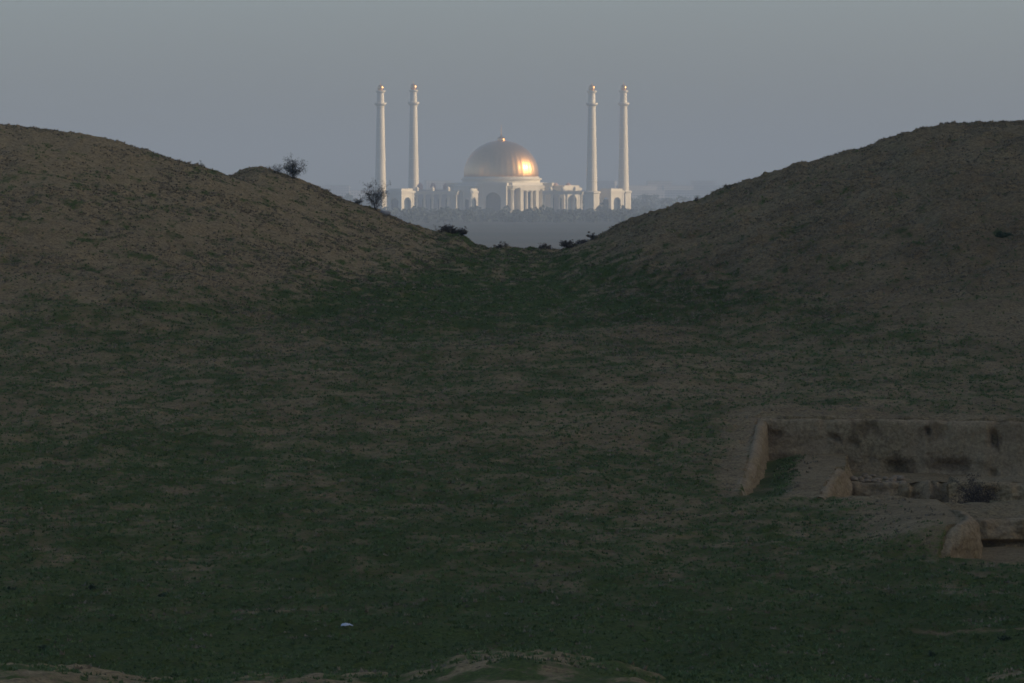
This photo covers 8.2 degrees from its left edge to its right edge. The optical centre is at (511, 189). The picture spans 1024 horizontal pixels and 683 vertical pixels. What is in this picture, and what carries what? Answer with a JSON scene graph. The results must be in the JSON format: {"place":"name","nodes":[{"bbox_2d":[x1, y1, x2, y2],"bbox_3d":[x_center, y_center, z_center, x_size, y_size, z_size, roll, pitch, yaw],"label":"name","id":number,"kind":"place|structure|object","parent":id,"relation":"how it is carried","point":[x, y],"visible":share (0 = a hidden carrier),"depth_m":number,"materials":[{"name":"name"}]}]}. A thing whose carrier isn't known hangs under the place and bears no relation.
{"place":"outdoors","nodes":[
{"label":"outdoors","id":0,"kind":"place"},
{"bbox_2d":[0,120,1023,682],"bbox_3d":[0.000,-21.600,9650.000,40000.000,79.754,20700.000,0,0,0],"label":"ground","id":1,"kind":"structure","parent":0,"point":[982,314],"depth_m":171.07,"materials":[{"name":"green plant"}]},
{"bbox_2d":[37,645,48,650],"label":"weed","id":2,"kind":"object","parent":1,"relation":"on","point":[42,646],"visible":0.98,"depth_m":113.76,"materials":[{"name":"green plant"}]},
{"bbox_2d":[88,584,96,589],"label":"weed","id":3,"kind":"object","parent":1,"relation":"on","point":[91,586],"visible":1,"depth_m":124.22,"materials":[{"name":"green plant"}]},
{"bbox_2d":[268,164,283,172],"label":"shrub","id":4,"kind":"object","parent":1,"relation":"on","point":[278,169],"visible":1,"depth_m":257.68,"materials":[{"name":"green plant"}]},
{"bbox_2d":[280,152,307,178],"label":"shrub","id":5,"kind":"object","parent":1,"relation":"on","point":[294,171],"visible":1,"depth_m":257.26,"materials":[{"name":"green plant"}]},
{"bbox_2d":[353,196,362,204],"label":"shrub","id":6,"kind":"object","parent":1,"relation":"on","point":[358,201],"visible":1,"depth_m":256.94,"materials":[{"name":"green plant"}]},
{"bbox_2d":[359,178,390,209],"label":"shrub","id":7,"kind":"object","parent":1,"relation":"on","point":[369,194],"visible":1,"depth_m":256.92,"materials":[{"name":"green plant"}]},
{"bbox_2d":[372,81,386,208],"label":"minaret","id":8,"kind":"object","parent":1,"relation":"on","point":[380,167],"visible":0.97,"depth_m":4935.35,"materials":[{"name":"stone"}]},
{"bbox_2d":[380,210,390,215],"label":"rock","id":9,"kind":"object","parent":1,"relation":"on","point":[386,212],"visible":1,"depth_m":256.30,"materials":[{"name":"stone"}]},
{"bbox_2d":[386,189,414,209],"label":"pavilion","id":10,"kind":"structure","parent":1,"relation":"on","point":[400,202],"depth_m":4908.93,"materials":[{"name":"white stone"}]},
{"bbox_2d":[406,80,418,198],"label":"minaret","id":11,"kind":"object","parent":1,"relation":"on","point":[413,172],"visible":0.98,"depth_m":5082.44,"materials":[{"name":"white stone"}]},
{"bbox_2d":[414,186,458,208],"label":"colonnade","id":12,"kind":"object","parent":1,"relation":"on","point":[432,192],"visible":0.58,"depth_m":4941.53,"materials":[{"name":"stone"}]},
{"bbox_2d":[424,180,451,188],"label":"apartment block","id":13,"kind":"structure","parent":1,"relation":"on","point":[439,184],"depth_m":8992.97,"materials":[{"name":"grey"}]},
{"bbox_2d":[438,223,458,232],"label":"shrub","id":14,"kind":"object","parent":1,"relation":"on","point":[448,228],"visible":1,"depth_m":256.55,"materials":[{"name":"green plant"}]},
{"bbox_2d":[454,226,467,234],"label":"shrub","id":15,"kind":"object","parent":1,"relation":"on","point":[462,231],"visible":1,"depth_m":256.49,"materials":[{"name":"green plant"}]},
{"bbox_2d":[462,189,478,209],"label":"pavilion","id":16,"kind":"structure","parent":1,"relation":"on","point":[470,195],"depth_m":4923.37,"materials":[{"name":"white stone"}]},
{"bbox_2d":[413,133,572,212],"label":"mosque","id":17,"kind":"structure","parent":1,"relation":"on","point":[501,172],"depth_m":4978.89,"materials":[{"name":"stone"}]},
{"bbox_2d":[493,240,507,247],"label":"shrub","id":18,"kind":"object","parent":1,"relation":"on","point":[501,245],"visible":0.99,"depth_m":257.43,"materials":[{"name":"green plant"}]},
{"bbox_2d":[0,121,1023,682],"bbox_3d":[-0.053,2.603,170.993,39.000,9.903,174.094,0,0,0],"label":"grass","id":19,"kind":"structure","parent":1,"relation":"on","point":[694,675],"depth_m":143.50,"materials":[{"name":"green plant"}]},
{"bbox_2d":[378,202,657,222],"bbox_3d":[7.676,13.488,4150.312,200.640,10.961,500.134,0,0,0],"label":"wood","id":20,"kind":"object","parent":1,"relation":"on","point":[443,214],"visible":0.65,"depth_m":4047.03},
{"bbox_2d":[342,193,701,210],"bbox_3d":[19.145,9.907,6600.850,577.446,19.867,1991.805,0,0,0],"label":"wood","id":21,"kind":"object","parent":1,"relation":"on","point":[652,201],"visible":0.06,"depth_m":6015.86,"materials":[{"name":"green plant"}]},
{"bbox_2d":[539,243,552,248],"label":"shrub","id":22,"kind":"object","parent":1,"relation":"on","point":[546,246],"visible":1,"depth_m":256.74,"materials":[{"name":"green plant"}]},
{"bbox_2d":[541,186,582,209],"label":"colonnade","id":23,"kind":"object","parent":1,"relation":"on","point":[562,191],"visible":0.66,"depth_m":4951.89,"materials":[{"name":"stone"}]},
{"bbox_2d":[552,185,581,210],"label":"pavilion","id":24,"kind":"structure","parent":1,"relation":"on","point":[569,200],"depth_m":4986.09,"materials":[{"name":"white stone"}]},
{"bbox_2d":[559,239,577,247],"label":"shrub","id":25,"kind":"object","parent":1,"relation":"on","point":[565,243],"visible":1,"depth_m":239.35,"materials":[{"name":"green plant"}]},
{"bbox_2d":[575,239,587,243],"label":"shrub","id":26,"kind":"object","parent":1,"relation":"on","point":[581,242],"visible":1,"depth_m":239.24,"materials":[{"name":"green plant"}]},
{"bbox_2d":[583,84,599,210],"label":"minaret","id":27,"kind":"object","parent":1,"relation":"on","point":[591,196],"visible":0.99,"depth_m":4912.23,"materials":[{"name":"white stone"}]},
{"bbox_2d":[586,231,597,239],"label":"shrub","id":28,"kind":"object","parent":1,"relation":"on","point":[591,237],"visible":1,"depth_m":239.42,"materials":[{"name":"green plant"}]},
{"bbox_2d":[597,181,616,198],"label":"apartment block","id":29,"kind":"structure","parent":1,"relation":"on","point":[606,184],"depth_m":9592.48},
{"bbox_2d":[599,189,624,209],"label":"pavilion","id":30,"kind":"structure","parent":1,"relation":"on","point":[611,201],"depth_m":4996.99,"materials":[{"name":"white stone"}]},
{"bbox_2d":[616,81,631,208],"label":"minaret","id":31,"kind":"object","parent":1,"relation":"on","point":[623,169],"visible":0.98,"depth_m":5058.33,"materials":[{"name":"white stone"}]},
{"bbox_2d":[615,185,656,198],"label":"apartment block","id":32,"kind":"structure","parent":1,"relation":"on","point":[642,187],"depth_m":9095.36,"materials":[{"name":"grey"}]},
{"bbox_2d":[631,190,664,198],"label":"apartment block","id":33,"kind":"structure","parent":1,"relation":"on","point":[635,193],"depth_m":8993.10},
{"bbox_2d":[646,181,671,189],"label":"apartment block","id":34,"kind":"structure","parent":1,"relation":"on","point":[659,184],"depth_m":9493.02,"materials":[{"name":"grey"}]},
{"bbox_2d":[662,185,693,189],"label":"apartment block","id":35,"kind":"structure","parent":1,"relation":"on","point":[677,187],"depth_m":9292.26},
{"bbox_2d":[664,190,715,202],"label":"apartment block","id":36,"kind":"structure","parent":1,"relation":"on","point":[674,194],"depth_m":8895.67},
{"bbox_2d":[691,181,714,184],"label":"apartment block","id":37,"kind":"structure","parent":1,"relation":"on","point":[702,182],"depth_m":9493.00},
{"bbox_2d":[693,185,723,189],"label":"apartment block","id":38,"kind":"structure","parent":1,"relation":"on","point":[706,187],"depth_m":9195.27,"materials":[{"name":"grey"}]},
{"bbox_2d":[735,419,768,495],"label":"mudbrick wall","id":39,"kind":"structure","parent":1,"relation":"on","point":[758,449],"depth_m":157.62,"materials":[{"name":"brown brick"}]},
{"bbox_2d":[812,464,852,500],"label":"mudbrick wall","id":40,"kind":"structure","parent":1,"relation":"on","point":[839,484],"depth_m":155.43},
{"bbox_2d":[761,418,1023,476],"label":"mudbrick wall","id":41,"kind":"structure","parent":1,"relation":"on","point":[914,446],"depth_m":167.34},
{"bbox_2d":[851,480,949,502],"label":"mudbrick wall","id":42,"kind":"structure","parent":1,"relation":"on","point":[928,489],"depth_m":159.39,"materials":[{"name":"brick"}]},
{"bbox_2d":[927,650,935,656],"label":"weed","id":43,"kind":"object","parent":1,"relation":"on","point":[929,653],"visible":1,"depth_m":114.08,"materials":[{"name":"green plant"}]},
{"bbox_2d":[941,509,982,558],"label":"mudbrick wall","id":44,"kind":"structure","parent":1,"relation":"on","point":[962,538],"depth_m":131.66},
{"bbox_2d":[951,471,1000,503],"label":"shrub","id":45,"kind":"object","parent":1,"relation":"on","point":[980,497],"visible":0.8,"depth_m":151.37,"materials":[{"name":"plant"}]},
{"bbox_2d":[947,481,1023,502],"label":"mudbrick wall","id":46,"kind":"structure","parent":1,"relation":"on","point":[1009,491],"depth_m":156.16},
{"bbox_2d":[973,518,1023,546],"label":"mudbrick wall","id":47,"kind":"structure","parent":1,"relation":"on","point":[1008,532],"depth_m":138.00,"materials":[{"name":"brown brick"}]},
{"bbox_2d":[993,231,1012,237],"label":"shrub","id":48,"kind":"object","parent":1,"relation":"on","point":[1003,235],"visible":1,"depth_m":213.94,"materials":[{"name":"green plant"}]},
{"bbox_2d":[997,634,1010,639],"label":"weed","id":49,"kind":"object","parent":1,"relation":"on","point":[1005,637],"visible":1,"depth_m":115.99,"materials":[{"name":"green plant"}]},
{"bbox_2d":[0,0,1023,190],"label":"sky","id":50,"kind":"structure","parent":0,"point":[723,92],"materials":[{"name":"grey"}]}
]}

